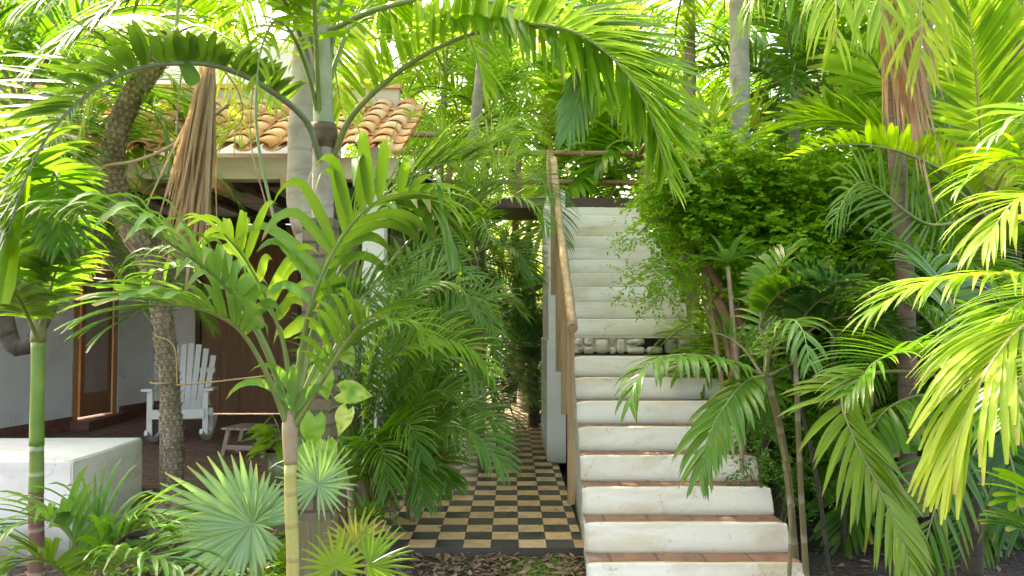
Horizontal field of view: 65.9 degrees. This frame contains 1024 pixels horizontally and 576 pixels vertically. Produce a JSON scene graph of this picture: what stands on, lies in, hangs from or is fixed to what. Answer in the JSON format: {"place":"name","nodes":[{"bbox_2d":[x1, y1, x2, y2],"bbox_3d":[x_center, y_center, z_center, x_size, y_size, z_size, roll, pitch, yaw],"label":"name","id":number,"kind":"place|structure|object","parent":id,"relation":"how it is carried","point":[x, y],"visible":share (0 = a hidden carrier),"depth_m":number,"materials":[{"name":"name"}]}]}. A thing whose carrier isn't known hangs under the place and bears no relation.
{"place":"outdoors","nodes":[
{"label":"outdoors","id":0,"kind":"place"},
{"bbox_2d":[351,378,583,555],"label":"path","id":1,"kind":"structure","parent":0,"point":[486,507],"depth_m":6.55,"materials":[{"name":"tile"}]},
{"bbox_2d":[541,190,565,462],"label":"support wall","id":2,"kind":"structure","parent":1,"relation":"on","point":[553,430],"depth_m":9.13,"materials":[{"name":"white paint"}]},
{"bbox_2d":[1,0,935,309],"label":"sky","id":3,"kind":"structure","parent":0,"point":[281,34],"materials":[{"name":"white"}]},
{"bbox_2d":[0,335,1023,575],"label":"ground","id":4,"kind":"structure","parent":0,"point":[855,563],"depth_m":5.62,"materials":[{"name":"soil"}]},
{"bbox_2d":[0,111,114,575],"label":"ringed palm","id":5,"kind":"object","parent":4,"relation":"on","point":[39,272],"visible":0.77,"depth_m":3.96,"materials":[{"name":"green plant"}]},
{"bbox_2d":[0,438,141,566],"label":"masonry bench","id":6,"kind":"object","parent":4,"relation":"on","point":[64,458],"visible":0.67,"depth_m":5.98,"materials":[{"name":"paint"}]},
{"bbox_2d":[0,0,190,277],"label":"palm tree","id":7,"kind":"object","parent":4,"relation":"on","point":[124,30],"visible":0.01,"depth_m":16.22,"materials":[{"name":"green plant"}]},
{"bbox_2d":[0,0,218,246],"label":"palm tree","id":8,"kind":"object","parent":4,"relation":"on","point":[27,37],"visible":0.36,"depth_m":6.81,"materials":[{"name":"green plant"}]},
{"bbox_2d":[0,287,61,355],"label":"gnarled vine","id":9,"kind":"object","parent":8,"relation":"attached to","point":[12,343],"visible":0.3,"depth_m":5.45,"materials":[{"name":"grey plant"}]},
{"bbox_2d":[0,460,225,575],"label":"young palm","id":10,"kind":"object","parent":4,"relation":"on","point":[101,552],"visible":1,"depth_m":3.02,"materials":[{"name":"green plant"}]},
{"bbox_2d":[0,0,250,250],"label":"palm tree","id":11,"kind":"object","parent":4,"relation":"on","point":[136,153],"visible":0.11,"depth_m":8.38,"materials":[{"name":"green plant"}]},
{"bbox_2d":[43,0,288,540],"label":"palm tree","id":12,"kind":"object","parent":4,"relation":"on","point":[128,103],"visible":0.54,"depth_m":6.47,"materials":[{"name":"green plant"}]},
{"bbox_2d":[100,103,229,175],"bbox_3d":[-2.686,-1.129,6.022,1.234,0.482,0.087,-1,-2,19],"label":"dry stalk","id":13,"kind":"object","parent":12,"relation":"attached to","point":[223,108],"visible":0.66,"depth_m":6.00,"materials":[{"name":"beige plant"}]},
{"bbox_2d":[150,335,271,385],"bbox_3d":[-2.346,0.588,6.302,1.458,0.414,0.239,-1,-3,26],"label":"rope","id":14,"kind":"object","parent":12,"relation":"attached to","point":[152,382],"visible":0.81,"depth_m":6.44,"materials":[{"name":"beige fabric"}]},
{"bbox_2d":[140,451,284,575],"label":"fan palm","id":15,"kind":"object","parent":4,"relation":"on","point":[243,513],"visible":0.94,"depth_m":3.93,"materials":[{"name":"green plant"}]},
{"bbox_2d":[131,495,299,535],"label":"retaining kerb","id":16,"kind":"structure","parent":4,"relation":"on","point":[281,528],"depth_m":6.63,"materials":[{"name":"grey stone"}]},
{"bbox_2d":[183,0,251,37],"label":"palm tree","id":17,"kind":"object","parent":4,"relation":"on","point":[208,23],"visible":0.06,"depth_m":15.28,"materials":[{"name":"green plant"}]},
{"bbox_2d":[86,516,362,575],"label":"undergrowth","id":18,"kind":"object","parent":4,"relation":"on","point":[279,565],"visible":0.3,"depth_m":5.22,"materials":[{"name":"green plant"}]},
{"bbox_2d":[45,413,407,528],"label":"patio","id":19,"kind":"structure","parent":4,"relation":"on","point":[195,442],"depth_m":9.18,"materials":[{"name":"brick"}]},
{"bbox_2d":[52,139,246,483],"bbox_3d":[-3.552,0.337,7.041,2.358,3.426,1.094,0,-2,0],"label":"feather palm","id":20,"kind":"object","parent":19,"relation":"on","point":[131,260],"visible":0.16,"depth_m":7.09,"materials":[{"name":"green plant"}]},
{"bbox_2d":[141,343,217,441],"bbox_3d":[-4.027,1.274,9.677,0.800,1.167,1.109,0,-2,-12],"label":"rocking chair","id":21,"kind":"object","parent":19,"relation":"on","point":[194,408],"visible":0.82,"depth_m":9.94,"materials":[{"name":"white paint"}]},
{"bbox_2d":[0,46,433,465],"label":"house","id":22,"kind":"structure","parent":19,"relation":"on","point":[107,377],"depth_m":10.87,"materials":[{"name":"white paint"}]},
{"bbox_2d":[71,269,118,420],"bbox_3d":[-5.879,0.769,11.063,0.118,2.060,0.922,0,-2,9],"label":"door","id":23,"kind":"structure","parent":22,"relation":"in","point":[94,372],"depth_m":11.03,"materials":[{"name":"brown wood"}]},
{"bbox_2d":[201,225,297,412],"bbox_3d":[-4.037,0.477,12.378,1.645,2.950,0.065,0,-2,0],"label":"door","id":24,"kind":"structure","parent":22,"relation":"in","point":[235,359],"depth_m":12.35,"materials":[{"name":"brown wood"}]},
{"bbox_2d":[225,183,279,196],"bbox_3d":[-3.470,-1.311,9.701,1.216,0.400,1.162,0,-2,0],"label":"ceiling fan","id":25,"kind":"object","parent":22,"relation":"hanging from","point":[243,191],"visible":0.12,"depth_m":9.80,"materials":[{"name":"brown wood"}]},
{"bbox_2d":[220,423,279,457],"bbox_3d":[-2.859,1.669,8.639,0.524,0.316,0.400,0,-2,12],"label":"footstool","id":26,"kind":"object","parent":19,"relation":"on","point":[238,445],"visible":0.66,"depth_m":8.52,"materials":[{"name":"grey wood"}]},
{"bbox_2d":[265,449,298,487],"bbox_3d":[-2.037,1.607,7.041,0.320,0.300,0.320,0,-2,0],"label":"plant pot","id":27,"kind":"object","parent":19,"relation":"on","point":[272,460],"visible":0.3,"depth_m":6.92,"materials":[{"name":"ceramic"}]},
{"bbox_2d":[241,413,299,466],"bbox_3d":[-1.969,1.337,7.031,0.786,0.410,0.729,1,-3,-23],"label":"philodendron","id":28,"kind":"object","parent":27,"relation":"in","point":[264,442],"visible":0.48,"depth_m":6.95,"materials":[{"name":"green plant"}]},
{"bbox_2d":[97,0,376,48],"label":"palm tree","id":29,"kind":"object","parent":4,"relation":"on","point":[244,37],"visible":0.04,"depth_m":16.26,"materials":[{"name":"green plant"}]},
{"bbox_2d":[18,98,546,575],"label":"young palm","id":30,"kind":"object","parent":4,"relation":"on","point":[222,268],"visible":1,"depth_m":3.33,"materials":[{"name":"green plant"}]},
{"bbox_2d":[274,436,356,555],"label":"fan palm","id":31,"kind":"object","parent":4,"relation":"on","point":[318,474],"visible":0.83,"depth_m":4.15,"materials":[{"name":"green plant"}]},
{"bbox_2d":[298,218,338,575],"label":"palm trunk","id":32,"kind":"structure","parent":4,"relation":"on","point":[308,528],"depth_m":4.73,"materials":[{"name":"brown bark"}]},
{"bbox_2d":[295,273,372,504],"bbox_3d":[-1.208,0.729,5.012,0.451,1.650,1.189,1,-3,-23],"label":"pothos vine","id":33,"kind":"object","parent":32,"relation":"attached to","point":[312,427],"visible":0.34,"depth_m":4.58,"materials":[{"name":"green plant"}]},
{"bbox_2d":[270,417,411,554],"bbox_3d":[-1.127,1.392,5.574,1.002,1.015,1.055,0,-2,0],"label":"dracaena","id":34,"kind":"object","parent":4,"relation":"on","point":[352,462],"visible":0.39,"depth_m":5.53,"materials":[{"name":"green plant"}]},
{"bbox_2d":[299,507,414,575],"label":"fan palm","id":35,"kind":"object","parent":4,"relation":"on","point":[335,559],"visible":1,"depth_m":3.65,"materials":[{"name":"green plant"}]},
{"bbox_2d":[0,0,721,303],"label":"palm tree","id":36,"kind":"object","parent":4,"relation":"on","point":[322,20],"visible":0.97,"depth_m":3.96,"materials":[{"name":"green plant"}]},
{"bbox_2d":[135,31,216,289],"bbox_3d":[-2.288,-0.811,5.426,0.543,1.934,0.279,0,-2,0],"label":"dead frond","id":37,"kind":"object","parent":36,"relation":"hanging from","point":[192,157],"visible":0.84,"depth_m":5.38,"materials":[{"name":"brown plant"}]},
{"bbox_2d":[339,487,403,574],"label":"dracaena","id":38,"kind":"object","parent":4,"relation":"on","point":[368,506],"visible":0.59,"depth_m":5.24,"materials":[{"name":"green plant"}]},
{"bbox_2d":[265,0,484,148],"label":"palm tree","id":39,"kind":"object","parent":4,"relation":"on","point":[374,54],"visible":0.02,"depth_m":19.10,"materials":[{"name":"green plant"}]},
{"bbox_2d":[340,0,413,299],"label":"palm tree","id":40,"kind":"object","parent":4,"relation":"on","point":[383,23],"visible":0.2,"depth_m":13.31,"materials":[{"name":"green plant"}]},
{"bbox_2d":[287,67,466,224],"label":"broadleaf tree","id":41,"kind":"object","parent":4,"relation":"on","point":[345,155],"visible":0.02,"depth_m":20.89,"materials":[{"name":"green plant"}]},
{"bbox_2d":[268,0,518,278],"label":"palm tree","id":42,"kind":"object","parent":4,"relation":"on","point":[299,154],"visible":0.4,"depth_m":6.33,"materials":[{"name":"grey plant"}]},
{"bbox_2d":[248,298,542,479],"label":"undergrowth","id":43,"kind":"object","parent":4,"relation":"on","point":[398,438],"depth_m":9.82,"materials":[{"name":"green plant"}]},
{"bbox_2d":[282,225,536,545],"bbox_3d":[-0.824,0.671,6.267,2.108,2.711,2.050,0,-2,0],"label":"areca palm","id":44,"kind":"object","parent":4,"relation":"on","point":[415,433],"visible":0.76,"depth_m":6.02,"materials":[{"name":"green plant"}]},
{"bbox_2d":[284,218,542,464],"bbox_3d":[-1.028,0.796,9.562,3.037,3.426,3.517,2,-3,-36],"label":"areca palm","id":45,"kind":"object","parent":4,"relation":"on","point":[486,341],"visible":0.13,"depth_m":9.56,"materials":[{"name":"green plant"}]},
{"bbox_2d":[343,83,505,311],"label":"palm tree","id":46,"kind":"object","parent":4,"relation":"on","point":[403,96],"visible":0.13,"depth_m":12.69,"materials":[{"name":"green plant"}]},
{"bbox_2d":[356,168,504,421],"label":"palm tree","id":47,"kind":"object","parent":4,"relation":"on","point":[436,223],"visible":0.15,"depth_m":10.31,"materials":[{"name":"green plant"}]},
{"bbox_2d":[337,2,553,307],"bbox_3d":[-1.275,-2.125,14.517,4.921,9.079,5.199,0,-2,0],"label":"palm tree","id":48,"kind":"object","parent":4,"relation":"on","point":[453,55],"visible":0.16,"depth_m":13.97,"materials":[{"name":"green plant"}]},
{"bbox_2d":[387,188,537,422],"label":"palm tree","id":49,"kind":"object","parent":4,"relation":"on","point":[500,266],"visible":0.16,"depth_m":11.96,"materials":[{"name":"green plant"}]},
{"bbox_2d":[388,103,581,470],"bbox_3d":[-0.298,-0.042,8.114,2.087,4.184,2.034,0,-2,0],"label":"feather palm","id":50,"kind":"object","parent":4,"relation":"on","point":[481,220],"visible":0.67,"depth_m":8.22,"materials":[{"name":"green plant"}]},
{"bbox_2d":[391,24,579,408],"bbox_3d":[-0.500,-1.188,13.531,3.599,7.134,3.449,1,-3,-28],"label":"palm tree","id":51,"kind":"object","parent":4,"relation":"on","point":[465,93],"visible":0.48,"depth_m":13.18,"materials":[{"name":"green plant"}]},
{"bbox_2d":[452,0,536,281],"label":"palm tree","id":52,"kind":"object","parent":4,"relation":"on","point":[477,103],"visible":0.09,"depth_m":11.64,"materials":[{"name":"grey plant"}]},
{"bbox_2d":[455,225,541,387],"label":"undergrowth","id":53,"kind":"object","parent":4,"relation":"on","point":[503,305],"depth_m":22.06,"materials":[{"name":"green plant"}]},
{"bbox_2d":[459,227,542,411],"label":"palm tree","id":54,"kind":"object","parent":4,"relation":"on","point":[537,287],"visible":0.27,"depth_m":13.73,"materials":[{"name":"green plant"}]},
{"bbox_2d":[387,9,619,402],"bbox_3d":[-0.324,-1.842,15.685,4.360,8.613,4.825,1,-3,-32],"label":"palm tree","id":55,"kind":"object","parent":4,"relation":"on","point":[515,226],"visible":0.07,"depth_m":15.36,"materials":[{"name":"green plant"}]},
{"bbox_2d":[350,131,659,439],"bbox_3d":[0.050,-0.021,11.596,4.500,4.420,2.028,0,-2,0],"label":"wooden railing","id":56,"kind":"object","parent":4,"relation":"on","point":[516,210],"visible":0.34,"depth_m":11.76,"materials":[{"name":"brown wood"}]},
{"bbox_2d":[473,313,542,427],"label":"palm tree","id":57,"kind":"object","parent":4,"relation":"on","point":[532,356],"visible":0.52,"depth_m":11.89,"materials":[{"name":"green plant"}]},
{"bbox_2d":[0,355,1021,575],"bbox_3d":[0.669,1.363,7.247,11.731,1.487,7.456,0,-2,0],"label":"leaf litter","id":58,"kind":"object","parent":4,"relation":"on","point":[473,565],"visible":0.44,"depth_m":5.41,"materials":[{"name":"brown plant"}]},
{"bbox_2d":[482,289,542,422],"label":"palm tree","id":59,"kind":"object","parent":4,"relation":"on","point":[533,308],"visible":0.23,"depth_m":12.34,"materials":[{"name":"green plant"}]},
{"bbox_2d":[417,0,649,312],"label":"palm tree","id":60,"kind":"object","parent":4,"relation":"on","point":[540,102],"visible":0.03,"depth_m":20.23,"materials":[{"name":"green plant"}]},
{"bbox_2d":[497,554,576,575],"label":"moss grass","id":61,"kind":"structure","parent":4,"relation":"on","point":[535,574],"depth_m":5.33,"materials":[{"name":"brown plant"}]},
{"bbox_2d":[421,53,653,236],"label":"broadleaf tree","id":62,"kind":"object","parent":4,"relation":"on","point":[529,112],"visible":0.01,"depth_m":19.32,"materials":[{"name":"green plant"}]},
{"bbox_2d":[457,144,621,373],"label":"palm tree","id":63,"kind":"object","parent":4,"relation":"on","point":[526,195],"visible":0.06,"depth_m":16.47,"materials":[{"name":"green plant"}]},
{"bbox_2d":[455,239,723,373],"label":"undergrowth","id":64,"kind":"object","parent":4,"relation":"on","point":[540,312],"visible":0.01,"depth_m":21.16,"materials":[{"name":"green plant"}]},
{"bbox_2d":[475,52,706,280],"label":"palm tree","id":65,"kind":"object","parent":4,"relation":"on","point":[556,94],"visible":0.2,"depth_m":13.82,"materials":[{"name":"green plant"}]},
{"bbox_2d":[497,0,729,196],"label":"palm tree","id":66,"kind":"object","parent":4,"relation":"on","point":[600,1],"visible":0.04,"depth_m":17.43,"materials":[{"name":"green plant"}]},
{"bbox_2d":[528,58,756,282],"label":"palm tree","id":67,"kind":"object","parent":4,"relation":"on","point":[599,133],"visible":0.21,"depth_m":13.32,"materials":[{"name":"green plant"}]},
{"bbox_2d":[604,0,756,336],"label":"palm tree","id":68,"kind":"object","parent":4,"relation":"on","point":[717,17],"visible":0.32,"depth_m":10.60,"materials":[{"name":"green plant"}]},
{"bbox_2d":[565,207,803,575],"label":"staircase","id":69,"kind":"structure","parent":4,"relation":"on","point":[626,460],"depth_m":6.11,"materials":[{"name":"paint"}]},
{"bbox_2d":[551,156,577,504],"bbox_3d":[0.462,0.007,7.606,0.100,3.342,3.736,0,-2,1],"label":"handrail","id":70,"kind":"object","parent":69,"relation":"attached to","point":[566,318],"visible":0.83,"depth_m":6.70,"materials":[{"name":"brown wood"}]},
{"bbox_2d":[644,153,715,377],"bbox_3d":[1.847,-0.435,8.925,0.096,2.933,3.442,0,-2,-1],"label":"handrail","id":71,"kind":"object","parent":69,"relation":"attached to","point":[682,301],"visible":0.02,"depth_m":8.57,"materials":[{"name":"brown wood"}]},
{"bbox_2d":[596,57,779,297],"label":"broadleaf tree","id":72,"kind":"object","parent":4,"relation":"on","point":[708,106],"depth_m":15.79,"materials":[{"name":"green plant"}]},
{"bbox_2d":[666,75,773,168],"bbox_3d":[2.110,-0.105,8.360,1.308,4.415,1.317,-1,-2,15],"label":"dracaena","id":73,"kind":"object","parent":4,"relation":"on","point":[715,103],"visible":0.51,"depth_m":8.22,"materials":[{"name":"green plant"}]},
{"bbox_2d":[642,242,812,454],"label":"palm tree","id":74,"kind":"object","parent":4,"relation":"on","point":[743,359],"visible":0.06,"depth_m":7.27,"materials":[{"name":"green plant"}]},
{"bbox_2d":[690,231,768,474],"bbox_3d":[1.646,0.790,5.856,0.572,2.464,0.618,-2,-3,38],"label":"dracaena","id":75,"kind":"object","parent":4,"relation":"on","point":[727,257],"visible":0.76,"depth_m":5.87,"materials":[{"name":"green plant"}]},
{"bbox_2d":[601,0,859,112],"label":"palm tree","id":76,"kind":"object","parent":4,"relation":"on","point":[762,37],"visible":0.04,"depth_m":16.47,"materials":[{"name":"green plant"}]},
{"bbox_2d":[624,0,852,365],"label":"palm tree","id":77,"kind":"object","parent":4,"relation":"on","point":[739,66],"visible":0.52,"depth_m":8.46,"materials":[{"name":"grey plant"}]},
{"bbox_2d":[699,77,789,142],"bbox_3d":[2.801,-0.204,9.294,1.415,4.636,1.510,0,-2,0],"label":"dracaena","id":78,"kind":"object","parent":4,"relation":"on","point":[754,118],"visible":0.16,"depth_m":9.12,"materials":[{"name":"green plant"}]},
{"bbox_2d":[612,294,879,559],"bbox_3d":[1.429,0.948,4.780,1.149,2.236,2.043,-2,-3,37],"label":"young palm","id":79,"kind":"object","parent":4,"relation":"on","point":[719,435],"visible":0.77,"depth_m":4.41,"materials":[{"name":"green plant"}]},
{"bbox_2d":[606,114,926,481],"bbox_3d":[2.094,0.335,6.578,2.987,3.405,1.562,0,-2,-8],"label":"bush","id":80,"kind":"object","parent":4,"relation":"on","point":[729,202],"visible":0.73,"depth_m":6.21,"materials":[{"name":"green plant"}]},
{"bbox_2d":[670,0,879,166],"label":"palm tree","id":81,"kind":"object","parent":4,"relation":"on","point":[791,64],"visible":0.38,"depth_m":9.59,"materials":[{"name":"green plant"}]},
{"bbox_2d":[712,363,840,523],"bbox_3d":[1.930,1.296,5.944,1.086,1.457,1.040,0,-2,0],"label":"shrub","id":82,"kind":"object","parent":4,"relation":"on","point":[770,461],"visible":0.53,"depth_m":5.86,"materials":[{"name":"green plant"}]},
{"bbox_2d":[663,268,893,522],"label":"palm tree","id":83,"kind":"object","parent":4,"relation":"on","point":[815,332],"visible":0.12,"depth_m":6.71,"materials":[{"name":"green plant"}]},
{"bbox_2d":[739,238,867,575],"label":"cane","id":84,"kind":"object","parent":4,"relation":"on","point":[765,288],"visible":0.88,"depth_m":4.97,"materials":[{"name":"green plant"}]},
{"bbox_2d":[718,336,897,501],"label":"palm tree","id":85,"kind":"object","parent":4,"relation":"on","point":[811,497],"visible":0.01,"depth_m":7.23,"materials":[{"name":"green plant"}]},
{"bbox_2d":[759,258,890,575],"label":"cane","id":86,"kind":"object","parent":4,"relation":"on","point":[784,272],"visible":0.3,"depth_m":5.13,"materials":[{"name":"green plant"}]},
{"bbox_2d":[660,198,997,508],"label":"undergrowth","id":87,"kind":"object","parent":4,"relation":"on","point":[778,458],"depth_m":8.90,"materials":[{"name":"green plant"}]},
{"bbox_2d":[773,255,907,575],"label":"cane","id":88,"kind":"object","parent":4,"relation":"on","point":[800,303],"visible":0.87,"depth_m":4.84,"materials":[{"name":"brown plant"}]},
{"bbox_2d":[713,27,978,164],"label":"broadleaf tree","id":89,"kind":"object","parent":4,"relation":"on","point":[954,64],"depth_m":15.45,"materials":[{"name":"green plant"}]},
{"bbox_2d":[695,0,1023,169],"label":"palm tree","id":90,"kind":"object","parent":4,"relation":"on","point":[764,85],"visible":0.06,"depth_m":11.35,"materials":[{"name":"green plant"}]},
{"bbox_2d":[819,256,924,553],"bbox_3d":[2.530,0.954,5.706,0.584,2.362,0.776,2,-3,-44],"label":"cane","id":91,"kind":"object","parent":4,"relation":"on","point":[851,264],"visible":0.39,"depth_m":5.80,"materials":[{"name":"green plant"}]},
{"bbox_2d":[726,165,1023,519],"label":"palm tree","id":92,"kind":"object","parent":4,"relation":"on","point":[998,264],"visible":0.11,"depth_m":6.18,"materials":[{"name":"green plant"}]},
{"bbox_2d":[730,0,1023,548],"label":"palm tree","id":93,"kind":"object","parent":4,"relation":"on","point":[899,38],"visible":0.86,"depth_m":5.27,"materials":[{"name":"brown plant"}]},
{"bbox_2d":[821,0,933,55],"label":"palm tree","id":94,"kind":"object","parent":4,"relation":"on","point":[845,22],"visible":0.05,"depth_m":11.03,"materials":[{"name":"green plant"}]},
{"bbox_2d":[735,17,1023,274],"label":"palm tree","id":95,"kind":"object","parent":4,"relation":"on","point":[860,75],"visible":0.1,"depth_m":7.76,"materials":[{"name":"green plant"}]},
{"bbox_2d":[740,0,1023,536],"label":"palm tree","id":96,"kind":"object","parent":4,"relation":"on","point":[992,47],"visible":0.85,"depth_m":5.68,"materials":[{"name":"green plant"}]},
{"bbox_2d":[765,272,1023,559],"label":"palm tree","id":97,"kind":"object","parent":4,"relation":"on","point":[832,521],"visible":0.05,"depth_m":6.03,"materials":[{"name":"green plant"}]},
{"bbox_2d":[779,176,1020,350],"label":"palm tree","id":98,"kind":"object","parent":4,"relation":"on","point":[923,190],"visible":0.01,"depth_m":7.29,"materials":[{"name":"green plant"}]},
{"bbox_2d":[777,225,1023,575],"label":"palm tree","id":99,"kind":"object","parent":4,"relation":"on","point":[902,528],"visible":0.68,"depth_m":4.02,"materials":[{"name":"green plant"}]},
{"bbox_2d":[786,250,1023,516],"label":"palm tree","id":100,"kind":"object","parent":4,"relation":"on","point":[936,304],"visible":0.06,"depth_m":6.53,"materials":[{"name":"green plant"}]},
{"bbox_2d":[826,0,1023,471],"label":"palm tree","id":101,"kind":"object","parent":4,"relation":"on","point":[864,20],"visible":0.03,"depth_m":7.61,"materials":[{"name":"green plant"}]},
{"bbox_2d":[842,136,1022,284],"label":"palm tree","id":102,"kind":"object","parent":4,"relation":"on","point":[862,147],"visible":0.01,"depth_m":9.80,"materials":[{"name":"green plant"}]},
{"bbox_2d":[842,102,1023,524],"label":"palm tree","id":103,"kind":"object","parent":4,"relation":"on","point":[1001,396],"visible":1,"depth_m":2.77,"materials":[{"name":"green plant"}]},
{"bbox_2d":[850,201,1023,434],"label":"palm tree","id":104,"kind":"object","parent":4,"relation":"on","point":[995,209],"depth_m":8.15,"materials":[{"name":"green plant"}]},
{"bbox_2d":[851,169,1023,491],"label":"palm tree","id":105,"kind":"object","parent":4,"relation":"on","point":[1009,244],"visible":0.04,"depth_m":6.93,"materials":[{"name":"green plant"}]},
{"bbox_2d":[876,277,1023,571],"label":"palm tree","id":106,"kind":"object","parent":4,"relation":"on","point":[987,548],"visible":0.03,"depth_m":5.68,"materials":[{"name":"green plant"}]},
{"bbox_2d":[974,467,1023,531],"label":"young palm","id":107,"kind":"object","parent":4,"relation":"on","point":[1014,504],"visible":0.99,"depth_m":2.69,"materials":[{"name":"green plant"}]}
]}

